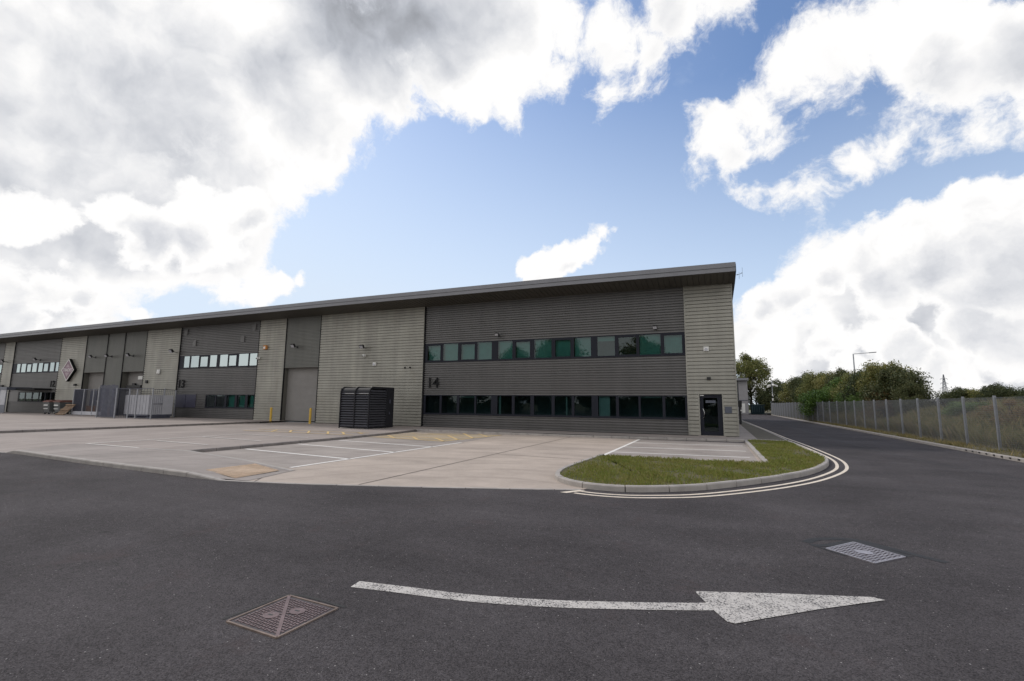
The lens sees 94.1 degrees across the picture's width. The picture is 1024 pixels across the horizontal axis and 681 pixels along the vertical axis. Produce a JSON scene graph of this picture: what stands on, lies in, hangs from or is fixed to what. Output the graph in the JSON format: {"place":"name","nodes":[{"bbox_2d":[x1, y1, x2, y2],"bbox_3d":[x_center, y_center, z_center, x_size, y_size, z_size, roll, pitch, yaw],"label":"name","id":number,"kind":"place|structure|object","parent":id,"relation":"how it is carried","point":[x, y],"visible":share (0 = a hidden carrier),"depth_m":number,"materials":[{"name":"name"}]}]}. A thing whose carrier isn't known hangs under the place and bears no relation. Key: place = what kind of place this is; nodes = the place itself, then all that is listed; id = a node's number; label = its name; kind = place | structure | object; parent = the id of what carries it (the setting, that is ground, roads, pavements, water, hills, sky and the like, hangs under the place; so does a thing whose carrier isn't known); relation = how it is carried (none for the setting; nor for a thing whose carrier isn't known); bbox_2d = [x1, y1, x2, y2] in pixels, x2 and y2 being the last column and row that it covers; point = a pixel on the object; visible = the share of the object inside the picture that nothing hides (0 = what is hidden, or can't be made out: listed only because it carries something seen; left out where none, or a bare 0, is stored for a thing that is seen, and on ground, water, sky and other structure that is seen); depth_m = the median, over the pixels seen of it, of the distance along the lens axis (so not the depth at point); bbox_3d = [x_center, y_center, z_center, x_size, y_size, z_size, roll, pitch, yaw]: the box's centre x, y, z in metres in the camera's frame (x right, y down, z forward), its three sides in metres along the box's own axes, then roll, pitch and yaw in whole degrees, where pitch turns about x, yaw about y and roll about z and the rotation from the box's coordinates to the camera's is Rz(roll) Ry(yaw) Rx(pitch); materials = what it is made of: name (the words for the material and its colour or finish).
{"place":"outdoors","nodes":[
{"label":"outdoors","id":0,"kind":"place"},
{"bbox_2d":[0,412,284,430],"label":"yard","id":1,"kind":"structure","parent":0,"point":[18,421],"depth_m":34.11,"materials":[{"name":"concrete"}]},
{"bbox_2d":[43,400,62,413],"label":"wheeled bin","id":2,"kind":"object","parent":1,"relation":"on","point":[48,406],"visible":0.61,"depth_m":48.24,"materials":[{"name":"grey plastic"}]},
{"bbox_2d":[53,400,72,413],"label":"wheeled bin","id":3,"kind":"object","parent":1,"relation":"on","point":[59,405],"visible":0.52,"depth_m":47.58,"materials":[{"name":"grey plastic"}]},
{"bbox_2d":[55,404,75,414],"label":"wooden pallet","id":4,"kind":"object","parent":1,"relation":"on","point":[66,409],"visible":0.81,"depth_m":45.74,"materials":[{"name":"brown wood"}]},
{"bbox_2d":[71,389,102,415],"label":"enclosure","id":5,"kind":"object","parent":1,"relation":"on","point":[79,396],"visible":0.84,"depth_m":45.57,"materials":[{"name":"grey metal"}]},
{"bbox_2d":[85,406,113,413],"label":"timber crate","id":6,"kind":"object","parent":1,"relation":"on","point":[94,408],"visible":0.23,"depth_m":45.66,"materials":[{"name":"brown wood"}]},
{"bbox_2d":[0,421,259,432],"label":"kerb","id":7,"kind":"structure","parent":1,"relation":"on","point":[66,429],"depth_m":27.08,"materials":[{"name":"grey concrete"}]},
{"bbox_2d":[95,384,176,418],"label":"steel cage","id":8,"kind":"object","parent":1,"relation":"on","point":[105,398],"visible":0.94,"depth_m":40.17,"materials":[{"name":"grey metal"}]},
{"bbox_2d":[123,395,173,418],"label":"storage tank","id":9,"kind":"object","parent":1,"relation":"on","point":[166,404],"visible":0.73,"depth_m":40.05,"materials":[{"name":"metal"}]},
{"bbox_2d":[269,407,272,422],"bbox_3d":[-18.628,5.753,36.816,0.170,1.160,0.170,-3,-8,23],"label":"bollard","id":10,"kind":"object","parent":1,"relation":"on","point":[270,417],"visible":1,"depth_m":36.76,"materials":[{"name":"yellow metal"}]},
{"bbox_2d":[25,443,292,480],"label":"pavement","id":11,"kind":"structure","parent":0,"point":[222,467],"depth_m":13.33,"materials":[{"name":"concrete"}]},
{"bbox_2d":[0,422,438,451],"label":"yard","id":12,"kind":"structure","parent":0,"point":[195,437],"depth_m":22.14,"materials":[{"name":"concrete"}]},
{"bbox_2d":[308,408,311,423],"bbox_3d":[-14.938,5.587,35.282,0.170,1.160,0.170,-3,-8,23],"label":"bollard","id":13,"kind":"object","parent":12,"relation":"on","point":[310,412],"visible":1,"depth_m":35.22,"materials":[{"name":"yellow metal"}]},
{"bbox_2d":[338,387,393,428],"bbox_3d":[-9.398,4.297,30.607,2.650,2.599,2.570,-3,-8,23],"label":"louvred shelter","id":14,"kind":"object","parent":12,"relation":"on","point":[366,407],"visible":0.99,"depth_m":29.94,"materials":[{"name":"black metal"}]},
{"bbox_2d":[386,390,393,425],"bbox_3d":[-7.935,4.371,30.940,0.065,2.344,0.625,-3,-8,23],"label":"door","id":15,"kind":"structure","parent":14,"relation":"in","point":[390,392],"depth_m":30.93,"materials":[{"name":"black metal"}]},
{"bbox_2d":[202,431,760,489],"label":"car park","id":16,"kind":"structure","parent":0,"point":[436,459],"depth_m":15.61,"materials":[{"name":"concrete"}]},
{"bbox_2d":[0,413,1023,680],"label":"road","id":17,"kind":"structure","parent":0,"point":[108,573],"depth_m":4.87,"materials":[{"name":"grey asphalt"}]},
{"bbox_2d":[5,450,224,480],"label":"kerb","id":18,"kind":"structure","parent":17,"relation":"on","point":[182,473],"depth_m":12.17,"materials":[{"name":"concrete"}]},
{"bbox_2d":[226,595,337,638],"bbox_3d":[-1.875,2.261,3.919,0.607,0.022,0.597,-3,-8,26],"label":"manhole cover","id":19,"kind":"object","parent":17,"relation":"on","point":[281,617],"visible":1,"depth_m":3.89,"materials":[{"name":"metal"}]},
{"bbox_2d":[191,429,415,451],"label":"kerb","id":20,"kind":"structure","parent":17,"relation":"on","point":[277,443],"depth_m":19.42,"materials":[{"name":"grey concrete"}]},
{"bbox_2d":[0,262,739,436],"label":"warehouse building","id":21,"kind":"structure","parent":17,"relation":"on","point":[592,353],"depth_m":32.09,"materials":[{"name":"silver metal"}]},
{"bbox_2d":[12,362,58,372],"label":"window","id":22,"kind":"structure","parent":21,"relation":"in","point":[41,367],"depth_m":53.31,"materials":[{"name":"glass"}]},
{"bbox_2d":[17,392,54,401],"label":"window","id":23,"kind":"structure","parent":21,"relation":"in","point":[22,396],"depth_m":52.64,"materials":[{"name":"black glass"}]},
{"bbox_2d":[61,359,76,381],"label":"diamond sign","id":24,"kind":"object","parent":21,"relation":"attached to","point":[69,370],"visible":1,"depth_m":50.05,"materials":[{"name":"pink plastic"}]},
{"bbox_2d":[126,383,141,387],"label":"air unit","id":25,"kind":"object","parent":21,"relation":"attached to","point":[133,385],"visible":0.93,"depth_m":46.35,"materials":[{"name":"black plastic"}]},
{"bbox_2d":[175,394,196,407],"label":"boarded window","id":26,"kind":"structure","parent":21,"relation":"in","point":[182,400],"depth_m":42.58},
{"bbox_2d":[179,352,257,368],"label":"window","id":27,"kind":"structure","parent":21,"relation":"in","point":[236,359],"depth_m":41.53,"materials":[{"name":"glass"}]},
{"bbox_2d":[205,394,253,408],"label":"window","id":28,"kind":"structure","parent":21,"relation":"in","point":[240,401],"depth_m":40.40,"materials":[{"name":"green glass"}]},
{"bbox_2d":[429,378,438,387],"bbox_3d":[-5.349,2.884,32.614,0.766,0.689,0.060,-3,-8,23],"label":"unit number","id":29,"kind":"object","parent":21,"relation":"attached to","point":[436,382],"visible":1,"depth_m":32.55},
{"bbox_2d":[425,332,685,362],"bbox_3d":[1.853,0.552,30.044,17.100,1.340,0.275,-3,-8,23],"label":"window","id":30,"kind":"structure","parent":21,"relation":"in","point":[671,343],"depth_m":29.39,"materials":[{"name":"green glass"}]},
{"bbox_2d":[423,395,687,419],"bbox_3d":[1.821,4.063,29.588,17.100,1.340,0.265,-3,-8,23],"label":"window","id":31,"kind":"structure","parent":21,"relation":"in","point":[586,406],"depth_m":28.91,"materials":[{"name":"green glass"}]},
{"bbox_2d":[699,394,723,435],"bbox_3d":[10.733,3.995,25.653,1.130,2.200,0.166,-3,-8,23],"label":"door","id":32,"kind":"structure","parent":21,"relation":"in","point":[711,410],"depth_m":25.69,"materials":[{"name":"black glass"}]},
{"bbox_2d":[725,407,731,412],"bbox_3d":[11.469,3.683,25.257,0.340,0.350,0.023,-3,-8,23],"label":"door plaque","id":33,"kind":"object","parent":21,"relation":"attached to","point":[728,409],"depth_m":25.25,"materials":[{"name":"grey metal"}]},
{"bbox_2d":[221,480,580,489],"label":"kerb","id":34,"kind":"structure","parent":17,"relation":"on","point":[403,486],"depth_m":9.91,"materials":[{"name":"concrete"}]},
{"bbox_2d":[416,429,743,441],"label":"kerb","id":35,"kind":"structure","parent":17,"relation":"on","point":[667,438],"depth_m":24.93,"materials":[{"name":"concrete"}]},
{"bbox_2d":[555,441,828,491],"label":"kerb","id":36,"kind":"structure","parent":17,"relation":"on","point":[559,477],"depth_m":10.11,"materials":[{"name":"concrete"}]},
{"bbox_2d":[736,352,772,404],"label":"tall tree","id":37,"kind":"object","parent":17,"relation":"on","point":[750,368],"visible":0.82,"depth_m":98.74,"materials":[{"name":"green plant"}]},
{"bbox_2d":[744,440,767,461],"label":"kerb","id":38,"kind":"structure","parent":17,"relation":"on","point":[754,450],"depth_m":17.28,"materials":[{"name":"concrete"}]},
{"bbox_2d":[750,404,764,413],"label":"waste skip","id":39,"kind":"object","parent":17,"relation":"on","point":[757,409],"visible":0.99,"depth_m":92.32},
{"bbox_2d":[748,387,770,411],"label":"undergrowth bush","id":40,"kind":"object","parent":17,"relation":"on","point":[750,393],"visible":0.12,"depth_m":99.17,"materials":[{"name":"green plant"}]},
{"bbox_2d":[743,421,788,440],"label":"kerb","id":41,"kind":"structure","parent":17,"relation":"on","point":[768,431],"depth_m":29.45,"materials":[{"name":"concrete"}]},
{"bbox_2d":[825,542,905,563],"bbox_3d":[4.247,2.561,5.756,0.628,0.022,0.675,3,-8,-20],"label":"manhole cover","id":42,"kind":"object","parent":17,"relation":"on","point":[867,553],"visible":1,"depth_m":5.72,"materials":[{"name":"metal"}]},
{"bbox_2d":[773,415,1023,462],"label":"kerb","id":43,"kind":"structure","parent":17,"relation":"on","point":[1013,458],"depth_m":21.70,"materials":[{"name":"concrete"}]},
{"bbox_2d":[0,0,1023,404],"label":"sky","id":44,"kind":"structure","parent":0,"point":[859,164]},
{"bbox_2d":[426,424,783,440],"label":"footway","id":45,"kind":"structure","parent":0,"point":[744,434],"depth_m":26.98,"materials":[{"name":"concrete"}]},
{"bbox_2d":[560,439,825,485],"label":"grass","id":46,"kind":"structure","parent":0,"point":[602,474],"depth_m":12.57,"materials":[{"name":"green plant"}]},
{"bbox_2d":[737,378,748,413],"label":"grey building","id":47,"kind":"structure","parent":0,"point":[742,392],"depth_m":93.69,"materials":[{"name":"white metal"}]},
{"bbox_2d":[739,420,783,439],"bbox_3d":[19.198,6.894,38.389,1.250,0.001,33.250,-3,-8,23],"label":"side strip","id":48,"kind":"object","parent":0,"point":[757,432],"visible":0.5,"depth_m":28.48,"materials":[{"name":"grey concrete"}]},
{"bbox_2d":[738,401,741,423],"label":"service post","id":49,"kind":"object","parent":48,"relation":"on","point":[740,410],"visible":0.87,"depth_m":42.04,"materials":[{"name":"black plastic"}]},
{"bbox_2d":[765,410,1023,457],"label":"bank","id":50,"kind":"structure","parent":0,"point":[973,447],"depth_m":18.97,"materials":[{"name":"green plant"}]},
{"bbox_2d":[752,378,791,409],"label":"shrub","id":51,"kind":"object","parent":50,"relation":"on","point":[764,399],"visible":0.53,"depth_m":92.03,"materials":[{"name":"green plant"}]},
{"bbox_2d":[767,380,777,402],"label":"camera mast","id":52,"kind":"object","parent":50,"relation":"on","point":[768,386],"visible":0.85,"depth_m":85.89,"materials":[{"name":"white metal"}]},
{"bbox_2d":[778,377,800,402],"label":"shrub","id":53,"kind":"object","parent":50,"relation":"on","point":[783,396],"visible":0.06,"depth_m":81.82,"materials":[{"name":"green plant"}]},
{"bbox_2d":[785,371,819,403],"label":"shrub","id":54,"kind":"object","parent":50,"relation":"on","point":[793,383],"visible":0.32,"depth_m":74.53,"materials":[{"name":"green plant"}]},
{"bbox_2d":[792,370,826,397],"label":"shrub","id":55,"kind":"object","parent":50,"relation":"on","point":[809,380],"visible":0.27,"depth_m":67.16,"materials":[{"name":"green plant"}]},
{"bbox_2d":[794,388,836,418],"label":"overhanging bush","id":56,"kind":"object","parent":50,"relation":"on","point":[807,400],"visible":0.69,"depth_m":49.61,"materials":[{"name":"green plant"}]},
{"bbox_2d":[811,369,845,389],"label":"shrub","id":57,"kind":"object","parent":50,"relation":"on","point":[820,382],"visible":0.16,"depth_m":60.86,"materials":[{"name":"green plant"}]},
{"bbox_2d":[819,377,843,405],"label":"shrub","id":58,"kind":"object","parent":50,"relation":"on","point":[836,380],"visible":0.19,"depth_m":53.23,"materials":[{"name":"green plant"}]},
{"bbox_2d":[820,366,849,402],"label":"shrub","id":59,"kind":"object","parent":50,"relation":"on","point":[839,370],"visible":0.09,"depth_m":58.72,"materials":[{"name":"green plant"}]},
{"bbox_2d":[827,369,854,399],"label":"shrub","id":60,"kind":"object","parent":50,"relation":"on","point":[844,379],"visible":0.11,"depth_m":49.71,"materials":[{"name":"green plant"}]},
{"bbox_2d":[831,385,856,411],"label":"shrub","id":61,"kind":"object","parent":50,"relation":"on","point":[837,398],"visible":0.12,"depth_m":46.82,"materials":[{"name":"green plant"}]},
{"bbox_2d":[838,365,877,404],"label":"shrub","id":62,"kind":"object","parent":50,"relation":"on","point":[852,382],"visible":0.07,"depth_m":45.03,"materials":[{"name":"green plant"}]},
{"bbox_2d":[845,388,871,413],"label":"shrub","id":63,"kind":"object","parent":50,"relation":"on","point":[854,398],"visible":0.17,"depth_m":42.00,"materials":[{"name":"green plant"}]},
{"bbox_2d":[853,352,875,370],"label":"street lamp","id":64,"kind":"object","parent":50,"relation":"on","point":[858,353],"visible":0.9,"depth_m":66.62,"materials":[{"name":"metal"}]},
{"bbox_2d":[859,391,895,416],"bbox_3d":[29.082,5.235,37.227,3.014,2.637,2.671,2,-8,-13],"label":"shrub","id":65,"kind":"object","parent":50,"relation":"on","point":[879,404],"visible":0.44,"depth_m":37.13,"materials":[{"name":"green plant"}]},
{"bbox_2d":[852,359,919,409],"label":"shrub","id":66,"kind":"object","parent":50,"relation":"on","point":[872,370],"visible":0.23,"depth_m":41.06,"materials":[{"name":"green plant"}]},
{"bbox_2d":[858,363,933,413],"bbox_3d":[30.091,4.044,37.342,5.194,4.644,4.756,-4,-9,31],"label":"shrub","id":67,"kind":"object","parent":50,"relation":"on","point":[894,377],"visible":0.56,"depth_m":37.06,"materials":[{"name":"green plant"}]},
{"bbox_2d":[771,396,1023,452],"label":"fence","id":68,"kind":"object","parent":50,"relation":"on","point":[782,409],"visible":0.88,"depth_m":24.73,"materials":[{"name":"metal"}]},
{"bbox_2d":[790,397,1023,450],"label":"bank weeds","id":69,"kind":"object","parent":50,"relation":"on","point":[1004,431],"visible":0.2,"depth_m":23.38,"materials":[{"name":"green plant"}]},
{"bbox_2d":[890,380,933,412],"bbox_3d":[29.125,4.352,34.619,2.676,3.112,2.922,-3,-8,24],"label":"shrub","id":70,"kind":"object","parent":50,"relation":"on","point":[908,391],"visible":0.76,"depth_m":34.42,"materials":[{"name":"green plant"}]},
{"bbox_2d":[929,386,974,407],"bbox_3d":[31.344,4.339,33.185,3.686,2.389,4.025,1,-8,-5],"label":"shrub","id":71,"kind":"object","parent":50,"relation":"on","point":[956,392],"visible":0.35,"depth_m":33.04,"materials":[{"name":"green plant"}]},
{"bbox_2d":[940,402,991,415],"bbox_3d":[26.854,4.123,27.606,3.413,1.231,3.131,-6,-10,40],"label":"shrub","id":72,"kind":"object","parent":50,"relation":"on","point":[961,407],"visible":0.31,"depth_m":27.49,"materials":[{"name":"green plant"}]},
{"bbox_2d":[962,387,991,400],"bbox_3d":[31.579,4.261,31.905,3.108,2.318,2.734,7,-10,-40],"label":"shrub","id":73,"kind":"object","parent":50,"relation":"on","point":[969,395],"visible":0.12,"depth_m":32.17,"materials":[{"name":"green plant"}]},
{"bbox_2d":[966,398,1023,423],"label":"shrub","id":74,"kind":"object","parent":50,"relation":"on","point":[1010,400],"visible":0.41,"depth_m":22.27,"materials":[{"name":"green plant"}]},
{"bbox_2d":[971,382,1020,401],"bbox_3d":[30.622,3.797,30.091,2.973,2.443,3.246,3,-8,-20],"label":"shrub","id":75,"kind":"object","parent":50,"relation":"on","point":[996,390],"visible":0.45,"depth_m":29.66,"materials":[{"name":"green plant"}]},
{"bbox_2d":[1004,386,1023,400],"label":"shrub","id":76,"kind":"object","parent":50,"relation":"on","point":[1020,393],"visible":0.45,"depth_m":28.30,"materials":[{"name":"green plant"}]},
{"label":"ground","id":77,"kind":"structure","parent":0,"visible":0},
{"bbox_2d":[940,374,949,398],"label":"pylon","id":78,"kind":"object","parent":77,"relation":"on","point":[943,383],"visible":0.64,"depth_m":312.76,"materials":[{"name":"metal"}]}
]}

